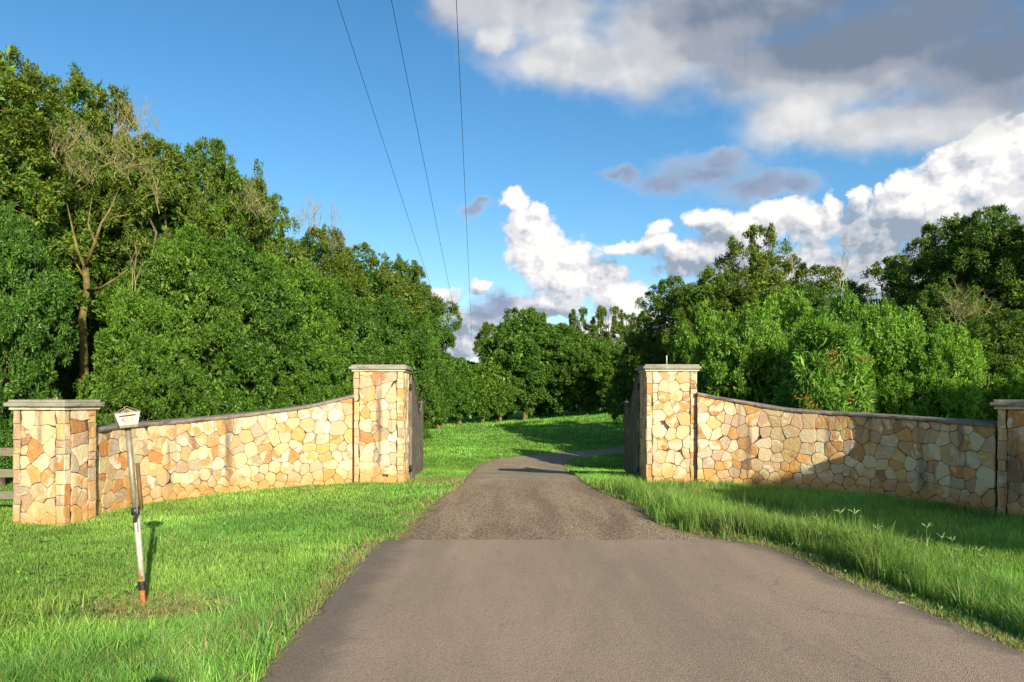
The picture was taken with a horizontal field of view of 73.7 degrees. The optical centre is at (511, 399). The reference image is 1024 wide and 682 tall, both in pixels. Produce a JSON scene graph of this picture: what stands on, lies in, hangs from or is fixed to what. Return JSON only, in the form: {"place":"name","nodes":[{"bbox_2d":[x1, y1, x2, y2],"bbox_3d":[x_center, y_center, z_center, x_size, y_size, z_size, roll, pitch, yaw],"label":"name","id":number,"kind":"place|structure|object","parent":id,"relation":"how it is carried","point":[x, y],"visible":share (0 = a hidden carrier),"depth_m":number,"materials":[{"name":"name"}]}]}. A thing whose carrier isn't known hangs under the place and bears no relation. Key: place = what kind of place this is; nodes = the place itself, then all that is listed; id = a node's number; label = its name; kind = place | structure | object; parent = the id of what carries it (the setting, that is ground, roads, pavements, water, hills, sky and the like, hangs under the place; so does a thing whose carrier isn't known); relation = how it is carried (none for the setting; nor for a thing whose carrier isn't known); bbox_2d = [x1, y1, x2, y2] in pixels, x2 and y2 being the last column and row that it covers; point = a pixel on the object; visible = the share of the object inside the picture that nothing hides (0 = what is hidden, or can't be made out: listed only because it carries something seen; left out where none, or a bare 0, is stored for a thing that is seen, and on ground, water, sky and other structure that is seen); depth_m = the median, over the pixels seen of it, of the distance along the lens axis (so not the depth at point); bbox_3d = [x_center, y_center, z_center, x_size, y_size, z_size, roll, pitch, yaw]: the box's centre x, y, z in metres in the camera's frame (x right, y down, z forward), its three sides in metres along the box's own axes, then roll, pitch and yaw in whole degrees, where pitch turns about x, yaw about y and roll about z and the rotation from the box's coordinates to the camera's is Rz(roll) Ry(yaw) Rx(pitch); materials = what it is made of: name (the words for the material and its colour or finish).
{"place":"outdoors","nodes":[
{"label":"outdoors","id":0,"kind":"place"},
{"bbox_2d":[337,0,451,346],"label":"overhead wire","id":1,"kind":"object","parent":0,"point":[379,130],"visible":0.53,"depth_m":15.62,"materials":[{"name":"black metal"}]},
{"bbox_2d":[391,0,462,349],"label":"overhead wire","id":2,"kind":"object","parent":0,"point":[420,144],"visible":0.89,"depth_m":16.14,"materials":[{"name":"black metal"}]},
{"bbox_2d":[456,0,472,350],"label":"overhead wire","id":3,"kind":"object","parent":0,"point":[462,140],"visible":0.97,"depth_m":16.38,"materials":[{"name":"black metal"}]},
{"bbox_2d":[345,409,630,483],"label":"meadow grass","id":4,"kind":"structure","parent":0,"point":[443,471],"depth_m":29.37,"materials":[{"name":"green plant"}]},
{"bbox_2d":[0,404,1023,681],"bbox_3d":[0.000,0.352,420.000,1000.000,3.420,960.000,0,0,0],"label":"ground","id":5,"kind":"structure","parent":0,"point":[414,526],"depth_m":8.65,"materials":[{"name":"green plant"}]},
{"bbox_2d":[0,448,14,499],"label":"rail fence","id":6,"kind":"object","parent":5,"relation":"on","point":[6,495],"depth_m":9.55,"materials":[{"name":"beige wood"}]},
{"bbox_2d":[0,331,20,444],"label":"broadleaf tree","id":7,"kind":"object","parent":5,"relation":"on","point":[4,352],"visible":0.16,"depth_m":12.40,"materials":[{"name":"green plant"}]},
{"bbox_2d":[0,203,79,486],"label":"broadleaf tree","id":8,"kind":"object","parent":5,"relation":"on","point":[34,286],"visible":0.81,"depth_m":12.47,"materials":[{"name":"green plant"}]},
{"bbox_2d":[3,397,104,525],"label":"stone pillar","id":9,"kind":"structure","parent":5,"relation":"on","point":[54,463],"depth_m":8.75,"materials":[{"name":"stone"}]},
{"bbox_2d":[0,44,115,464],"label":"broadleaf tree","id":10,"kind":"object","parent":5,"relation":"on","point":[11,52],"visible":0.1,"depth_m":15.42,"materials":[{"name":"green plant"}]},
{"bbox_2d":[0,57,119,350],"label":"broadleaf tree","id":11,"kind":"object","parent":5,"relation":"on","point":[46,220],"visible":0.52,"depth_m":14.03,"materials":[{"name":"green plant"}]},
{"bbox_2d":[33,111,98,169],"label":"dead branches","id":12,"kind":"object","parent":11,"relation":"attached to","point":[72,150],"visible":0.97,"depth_m":14.22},
{"bbox_2d":[61,150,101,185],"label":"dead branches","id":13,"kind":"object","parent":11,"relation":"attached to","point":[68,165],"visible":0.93,"depth_m":14.56,"materials":[{"name":"brown wood"}]},
{"bbox_2d":[52,363,78,399],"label":"broadleaf tree","id":14,"kind":"object","parent":5,"relation":"on","point":[68,395],"visible":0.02,"depth_m":17.33,"materials":[{"name":"green plant"}]},
{"bbox_2d":[66,186,129,399],"bbox_3d":[-8.706,-1.645,14.424,1.686,5.844,0.548,0,0,18],"label":"forked trunk","id":15,"kind":"object","parent":5,"relation":"on","point":[83,347],"visible":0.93,"depth_m":14.50,"materials":[{"name":"brown plant"}]},
{"bbox_2d":[29,61,220,399],"bbox_3d":[-10.692,-3.051,17.763,5.384,10.946,4.681,0,0,-38],"label":"broadleaf tree","id":16,"kind":"object","parent":5,"relation":"on","point":[97,117],"visible":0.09,"depth_m":16.85,"materials":[{"name":"green plant"}]},
{"bbox_2d":[111,406,146,607],"bbox_3d":[-2.944,0.880,5.259,0.235,1.666,0.199,0,0,-35],"label":"mailbox","id":17,"kind":"object","parent":5,"relation":"on","point":[127,418],"visible":0.99,"depth_m":5.23,"materials":[{"name":"white paint"}]},
{"bbox_2d":[60,130,207,411],"bbox_3d":[-9.078,-2.228,17.009,3.845,9.078,3.798,0,0,-4],"label":"broadleaf tree","id":18,"kind":"object","parent":5,"relation":"on","point":[141,219],"visible":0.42,"depth_m":16.04,"materials":[{"name":"green plant"}]},
{"bbox_2d":[73,120,163,196],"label":"dead branches","id":19,"kind":"object","parent":18,"relation":"attached to","point":[117,166],"visible":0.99,"depth_m":14.59,"materials":[{"name":"brown wood"}]},
{"bbox_2d":[101,88,163,157],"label":"dead branches","id":20,"kind":"object","parent":18,"relation":"attached to","point":[121,127],"visible":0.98,"depth_m":15.53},
{"bbox_2d":[145,156,174,213],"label":"dead branches","id":21,"kind":"object","parent":18,"relation":"attached to","point":[157,190],"visible":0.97,"depth_m":15.55,"materials":[{"name":"brown wood"}]},
{"bbox_2d":[72,284,204,424],"bbox_3d":[-7.606,-0.201,14.225,2.218,4.375,2.240,0,0,-13],"label":"broadleaf tree","id":22,"kind":"object","parent":5,"relation":"on","point":[118,381],"visible":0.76,"depth_m":13.71,"materials":[{"name":"green plant"}]},
{"bbox_2d":[123,232,144,291],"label":"dead branches","id":23,"kind":"object","parent":22,"relation":"attached to","point":[134,265],"visible":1,"depth_m":13.53,"materials":[{"name":"brown wood"}]},
{"bbox_2d":[101,221,246,418],"bbox_3d":[-7.474,-0.957,15.638,2.751,6.375,3.077,0,0,29],"label":"broadleaf tree","id":24,"kind":"object","parent":5,"relation":"on","point":[177,260],"visible":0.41,"depth_m":15.18,"materials":[{"name":"green plant"}]},
{"bbox_2d":[161,168,230,266],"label":"broadleaf tree","id":25,"kind":"object","parent":5,"relation":"on","point":[202,199],"visible":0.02,"depth_m":18.69,"materials":[{"name":"green plant"}]},
{"bbox_2d":[95,395,353,514],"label":"stone wall","id":26,"kind":"structure","parent":5,"relation":"on","point":[292,446],"depth_m":11.77,"materials":[{"name":"stone"}]},
{"bbox_2d":[183,135,273,362],"bbox_3d":[-8.948,-2.555,19.886,4.303,10.490,3.789,0,0,37],"label":"broadleaf tree","id":27,"kind":"object","parent":5,"relation":"on","point":[224,181],"visible":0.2,"depth_m":19.52,"materials":[{"name":"green plant"}]},
{"bbox_2d":[228,178,277,228],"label":"dead branches","id":28,"kind":"object","parent":27,"relation":"attached to","point":[261,207],"visible":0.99,"depth_m":18.94,"materials":[{"name":"brown wood"}]},
{"bbox_2d":[159,232,315,415],"bbox_3d":[-6.598,-0.882,16.589,3.552,6.376,3.176,0,0,-13],"label":"broadleaf tree","id":29,"kind":"object","parent":5,"relation":"on","point":[249,292],"visible":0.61,"depth_m":15.69,"materials":[{"name":"green plant"}]},
{"bbox_2d":[226,189,312,288],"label":"broadleaf tree","id":30,"kind":"object","parent":5,"relation":"on","point":[276,244],"visible":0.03,"depth_m":22.14,"materials":[{"name":"green plant"}]},
{"bbox_2d":[247,344,346,409],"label":"broadleaf tree","id":31,"kind":"object","parent":5,"relation":"on","point":[316,385],"visible":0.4,"depth_m":16.61,"materials":[{"name":"green plant"}]},
{"bbox_2d":[238,251,356,402],"bbox_3d":[-5.958,-0.737,18.703,3.764,6.418,3.727,0,0,41],"label":"broadleaf tree","id":32,"kind":"object","parent":5,"relation":"on","point":[319,322],"visible":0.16,"depth_m":18.17,"materials":[{"name":"green plant"}]},
{"bbox_2d":[284,223,369,323],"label":"broadleaf tree","id":33,"kind":"object","parent":5,"relation":"on","point":[327,259],"visible":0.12,"depth_m":25.42,"materials":[{"name":"green plant"}]},
{"bbox_2d":[288,193,342,236],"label":"dead branches","id":34,"kind":"object","parent":33,"relation":"attached to","point":[314,214],"visible":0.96,"depth_m":24.95,"materials":[{"name":"brown wood"}]},
{"bbox_2d":[323,218,360,255],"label":"dead branches","id":35,"kind":"object","parent":33,"relation":"attached to","point":[330,237],"visible":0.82,"depth_m":25.29,"materials":[{"name":"brown wood"}]},
{"bbox_2d":[319,276,384,394],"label":"broadleaf tree","id":36,"kind":"object","parent":5,"relation":"on","point":[346,312],"visible":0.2,"depth_m":21.28,"materials":[{"name":"green plant"}]},
{"bbox_2d":[349,364,412,482],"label":"stone pillar","id":37,"kind":"structure","parent":5,"relation":"on","point":[381,423],"depth_m":13.07,"materials":[{"name":"stone"}]},
{"bbox_2d":[409,374,424,478],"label":"timber gate","id":38,"kind":"structure","parent":37,"relation":"attached to","point":[415,437],"depth_m":14.23,"materials":[{"name":"grey wood"}]},
{"bbox_2d":[339,241,430,323],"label":"broadleaf tree","id":39,"kind":"object","parent":5,"relation":"on","point":[372,285],"visible":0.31,"depth_m":29.42,"materials":[{"name":"green plant"}]},
{"bbox_2d":[356,293,435,416],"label":"broadleaf tree","id":40,"kind":"object","parent":5,"relation":"on","point":[402,340],"visible":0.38,"depth_m":25.58,"materials":[{"name":"green plant"}]},
{"bbox_2d":[379,253,463,359],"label":"broadleaf tree","id":41,"kind":"object","parent":5,"relation":"on","point":[410,274],"visible":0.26,"depth_m":33.39,"materials":[{"name":"green plant"}]},
{"bbox_2d":[413,314,457,438],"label":"broadleaf tree","id":42,"kind":"object","parent":5,"relation":"on","point":[441,382],"visible":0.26,"depth_m":30.56,"materials":[{"name":"green plant"}]},
{"bbox_2d":[425,354,462,429],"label":"shade tree","id":43,"kind":"object","parent":5,"relation":"on","point":[454,396],"visible":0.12,"depth_m":36.22,"materials":[{"name":"green plant"}]},
{"bbox_2d":[447,356,482,419],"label":"shade tree","id":44,"kind":"object","parent":5,"relation":"on","point":[468,361],"visible":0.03,"depth_m":46.89,"materials":[{"name":"green plant"}]},
{"bbox_2d":[450,358,481,424],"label":"shade tree","id":45,"kind":"object","parent":5,"relation":"on","point":[466,406],"visible":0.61,"depth_m":38.94,"materials":[{"name":"green plant"}]},
{"bbox_2d":[471,359,497,423],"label":"shade tree","id":46,"kind":"object","parent":5,"relation":"on","point":[483,409],"visible":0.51,"depth_m":39.79,"materials":[{"name":"green plant"}]},
{"bbox_2d":[472,321,503,358],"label":"feathery tree","id":47,"kind":"object","parent":5,"relation":"on","point":[484,332],"visible":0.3,"depth_m":51.05,"materials":[{"name":"green plant"}]},
{"bbox_2d":[478,359,516,419],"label":"shade tree","id":48,"kind":"object","parent":5,"relation":"on","point":[503,416],"visible":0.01,"depth_m":46.41,"materials":[{"name":"green plant"}]},
{"bbox_2d":[485,346,520,422],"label":"shade tree","id":49,"kind":"object","parent":5,"relation":"on","point":[504,382],"visible":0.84,"depth_m":39.88,"materials":[{"name":"green plant"}]},
{"bbox_2d":[476,307,561,420],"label":"shade tree","id":50,"kind":"object","parent":5,"relation":"on","point":[520,340],"visible":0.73,"depth_m":40.61,"materials":[{"name":"green plant"}]},
{"bbox_2d":[503,306,546,324],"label":"feathery tree","id":51,"kind":"object","parent":5,"relation":"on","point":[514,311],"visible":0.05,"depth_m":53.56,"materials":[{"name":"green plant"}]},
{"bbox_2d":[46,445,1023,681],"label":"straw grass","id":52,"kind":"structure","parent":5,"relation":"on","point":[165,603],"depth_m":5.33,"materials":[{"name":"green plant"}]},
{"bbox_2d":[519,402,554,416],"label":"shade tree","id":53,"kind":"object","parent":5,"relation":"on","point":[538,410],"visible":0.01,"depth_m":47.17,"materials":[{"name":"green plant"}]},
{"bbox_2d":[528,322,597,416],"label":"shade tree","id":54,"kind":"object","parent":5,"relation":"on","point":[558,401],"visible":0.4,"depth_m":40.76,"materials":[{"name":"green plant"}]},
{"bbox_2d":[568,306,592,336],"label":"feathery tree","id":55,"kind":"object","parent":5,"relation":"on","point":[574,321],"visible":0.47,"depth_m":54.55,"materials":[{"name":"green plant"}]},
{"bbox_2d":[566,404,601,411],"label":"shade tree","id":56,"kind":"object","parent":5,"relation":"on","point":[580,406],"visible":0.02,"depth_m":47.38,"materials":[{"name":"green plant"}]},
{"bbox_2d":[556,333,619,415],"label":"shade tree","id":57,"kind":"object","parent":5,"relation":"on","point":[582,384],"visible":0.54,"depth_m":39.90,"materials":[{"name":"green plant"}]},
{"bbox_2d":[587,345,624,405],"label":"shade tree","id":58,"kind":"object","parent":5,"relation":"on","point":[604,373],"visible":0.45,"depth_m":38.37,"materials":[{"name":"green plant"}]},
{"bbox_2d":[589,305,624,347],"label":"feathery tree","id":59,"kind":"object","parent":5,"relation":"on","point":[616,327],"visible":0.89,"depth_m":53.30,"materials":[{"name":"green plant"}]},
{"bbox_2d":[614,349,627,385],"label":"shade tree","id":60,"kind":"object","parent":5,"relation":"on","point":[616,368],"visible":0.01,"depth_m":37.45,"materials":[{"name":"green plant"}]},
{"bbox_2d":[616,312,640,345],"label":"feathery tree","id":61,"kind":"object","parent":5,"relation":"on","point":[626,317],"visible":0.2,"depth_m":55.58,"materials":[{"name":"green plant"}]},
{"bbox_2d":[604,339,661,425],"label":"broadleaf tree","id":62,"kind":"object","parent":5,"relation":"on","point":[619,390],"visible":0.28,"depth_m":26.73,"materials":[{"name":"green plant"}]},
{"bbox_2d":[619,274,708,389],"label":"broadleaf tree","id":63,"kind":"object","parent":5,"relation":"on","point":[647,337],"visible":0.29,"depth_m":24.65,"materials":[{"name":"green plant"}]},
{"bbox_2d":[636,355,701,483],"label":"stone pillar","id":64,"kind":"structure","parent":5,"relation":"on","point":[668,420],"depth_m":12.97,"materials":[{"name":"stone"}]},
{"bbox_2d":[624,374,640,476],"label":"timber gate","id":65,"kind":"structure","parent":64,"relation":"attached to","point":[632,437],"depth_m":14.26,"materials":[{"name":"black wood"}]},
{"bbox_2d":[661,264,745,363],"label":"broadleaf tree","id":66,"kind":"object","parent":5,"relation":"on","point":[685,306],"visible":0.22,"depth_m":21.68,"materials":[{"name":"green plant"}]},
{"bbox_2d":[667,299,756,398],"bbox_3d":[4.842,-0.066,16.985,2.452,4.902,2.757,0,0,-11],"label":"leafy bush","id":67,"kind":"object","parent":5,"relation":"on","point":[686,346],"visible":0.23,"depth_m":16.64,"materials":[{"name":"green plant"}]},
{"bbox_2d":[697,298,807,405],"bbox_3d":[5.620,-0.052,15.920,2.984,4.638,2.654,0,0,4],"label":"leafy bush","id":68,"kind":"object","parent":5,"relation":"on","point":[760,354],"visible":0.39,"depth_m":15.46,"materials":[{"name":"green plant"}]},
{"bbox_2d":[711,222,810,319],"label":"broadleaf tree","id":69,"kind":"object","parent":5,"relation":"on","point":[753,249],"visible":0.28,"depth_m":22.92,"materials":[{"name":"green plant"}]},
{"bbox_2d":[729,260,797,328],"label":"broadleaf tree","id":70,"kind":"object","parent":5,"relation":"on","point":[762,291],"visible":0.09,"depth_m":21.30,"materials":[{"name":"green plant"}]},
{"bbox_2d":[786,240,796,277],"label":"dead branches","id":71,"kind":"object","parent":70,"relation":"attached to","point":[791,257],"visible":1,"depth_m":21.56,"materials":[{"name":"wood"}]},
{"bbox_2d":[755,284,827,404],"bbox_3d":[7.253,-0.272,17.570,2.745,5.531,2.802,0,0,20],"label":"leafy bush","id":72,"kind":"object","parent":5,"relation":"on","point":[801,311],"visible":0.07,"depth_m":17.16,"materials":[{"name":"green plant"}]},
{"bbox_2d":[765,280,842,320],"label":"broadleaf tree","id":73,"kind":"object","parent":5,"relation":"on","point":[816,300],"visible":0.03,"depth_m":19.73,"materials":[{"name":"green plant"}]},
{"bbox_2d":[832,224,853,288],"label":"dead branches","id":74,"kind":"object","parent":73,"relation":"attached to","point":[842,259],"visible":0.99,"depth_m":20.06,"materials":[{"name":"wood"}]},
{"bbox_2d":[769,307,879,412],"bbox_3d":[6.403,0.124,13.802,2.682,3.998,2.267,0,0,-40],"label":"flowering shrub","id":75,"kind":"object","parent":5,"relation":"on","point":[827,371],"visible":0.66,"depth_m":13.39,"materials":[{"name":"green plant"}]},
{"bbox_2d":[769,262,886,311],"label":"broadleaf tree","id":76,"kind":"object","parent":5,"relation":"on","point":[802,270],"visible":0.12,"depth_m":22.03,"materials":[{"name":"green plant"}]},
{"bbox_2d":[696,392,998,514],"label":"stone wall","id":77,"kind":"structure","parent":5,"relation":"on","point":[950,460],"depth_m":11.61,"materials":[{"name":"stone"}]},
{"bbox_2d":[814,280,883,334],"bbox_3d":[8.056,-0.253,16.470,2.380,5.261,2.676,0,0,-24],"label":"leafy bush","id":78,"kind":"object","parent":5,"relation":"on","point":[848,310],"visible":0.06,"depth_m":16.26,"materials":[{"name":"green plant"}]},
{"bbox_2d":[856,253,928,312],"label":"broadleaf tree","id":79,"kind":"object","parent":5,"relation":"on","point":[875,272],"visible":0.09,"depth_m":22.95,"materials":[{"name":"green plant"}]},
{"bbox_2d":[849,294,937,416],"bbox_3d":[8.009,-0.057,14.944,2.580,4.472,2.528,0,0,35],"label":"leafy bush","id":80,"kind":"object","parent":5,"relation":"on","point":[885,337],"visible":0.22,"depth_m":14.16,"materials":[{"name":"green plant"}]},
{"bbox_2d":[922,523,930,556],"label":"seeding grass","id":81,"kind":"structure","parent":5,"relation":"on","point":[926,537],"depth_m":6.41,"materials":[{"name":"green plant"}]},
{"bbox_2d":[874,316,994,420],"bbox_3d":[8.626,0.164,14.011,2.192,3.786,2.147,0,0,-39],"label":"leafy bush","id":82,"kind":"object","parent":5,"relation":"on","point":[957,394],"visible":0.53,"depth_m":13.54,"materials":[{"name":"green plant"}]},
{"bbox_2d":[882,279,1009,355],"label":"broadleaf tree","id":83,"kind":"object","parent":5,"relation":"on","point":[924,306],"visible":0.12,"depth_m":17.61,"materials":[{"name":"green plant"}]},
{"bbox_2d":[876,212,1016,316],"bbox_3d":[12.750,-1.500,20.263,3.891,7.880,4.475,0,0,22],"label":"broadleaf tree","id":84,"kind":"object","parent":5,"relation":"on","point":[901,284],"visible":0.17,"depth_m":19.67,"materials":[{"name":"green plant"}]},
{"bbox_2d":[946,536,956,567],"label":"seeding grass","id":85,"kind":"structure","parent":5,"relation":"on","point":[952,548],"depth_m":6.10,"materials":[{"name":"green plant"}]},
{"bbox_2d":[915,203,1023,378],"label":"broadleaf tree","id":86,"kind":"object","parent":5,"relation":"on","point":[976,228],"visible":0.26,"depth_m":18.05,"materials":[{"name":"green plant"}]},
{"bbox_2d":[943,614,1022,649],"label":"grit","id":87,"kind":"object","parent":5,"relation":"on","point":[971,627],"visible":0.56,"depth_m":4.68,"materials":[{"name":"gravel"}]},
{"bbox_2d":[950,306,1023,412],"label":"broadleaf tree","id":88,"kind":"object","parent":5,"relation":"on","point":[1006,343],"visible":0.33,"depth_m":15.22,"materials":[{"name":"green plant"}]},
{"bbox_2d":[930,278,1004,330],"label":"dead branches","id":89,"kind":"object","parent":88,"relation":"attached to","point":[965,313],"visible":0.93,"depth_m":16.21,"materials":[{"name":"brown wood"}]},
{"bbox_2d":[973,360,1023,421],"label":"leafy bush","id":90,"kind":"object","parent":5,"relation":"on","point":[1010,386],"visible":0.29,"depth_m":13.47,"materials":[{"name":"green plant"}]},
{"bbox_2d":[981,224,1023,325],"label":"broadleaf tree","id":91,"kind":"object","parent":5,"relation":"on","point":[1014,297],"visible":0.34,"depth_m":17.43,"materials":[{"name":"green plant"}]},
{"bbox_2d":[989,400,1023,516],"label":"stone pillar","id":92,"kind":"structure","parent":5,"relation":"on","point":[1010,471],"depth_m":9.16,"materials":[{"name":"stone"}]},
{"bbox_2d":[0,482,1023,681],"bbox_3d":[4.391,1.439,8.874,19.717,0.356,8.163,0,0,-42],"label":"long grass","id":93,"kind":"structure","parent":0,"point":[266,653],"depth_m":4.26,"materials":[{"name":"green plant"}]},
{"bbox_2d":[0,0,1023,361],"label":"sky","id":94,"kind":"structure","parent":0,"point":[612,149],"materials":[{"name":"blue"}]},
{"bbox_2d":[408,446,708,539],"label":"driveway","id":95,"kind":"structure","parent":0,"point":[522,474],"depth_m":9.89,"materials":[{"name":"grey asphalt"}]},
{"bbox_2d":[295,484,933,630],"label":"loose gravel","id":96,"kind":"structure","parent":95,"relation":"on","point":[532,522],"depth_m":8.97,"materials":[{"name":"grey gravel"}]},
{"bbox_2d":[257,539,1023,681],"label":"road","id":97,"kind":"structure","parent":0,"point":[586,610],"depth_m":4.83,"materials":[{"name":"grey asphalt"}]},
{"bbox_2d":[835,507,845,539],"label":"seeding grass","id":98,"kind":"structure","parent":0,"point":[839,519],"depth_m":7.01,"materials":[{"name":"green plant"}]},
{"bbox_2d":[973,546,983,569],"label":"seeding grass","id":99,"kind":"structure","parent":0,"point":[977,557],"depth_m":5.70,"materials":[{"name":"green plant"}]}
]}

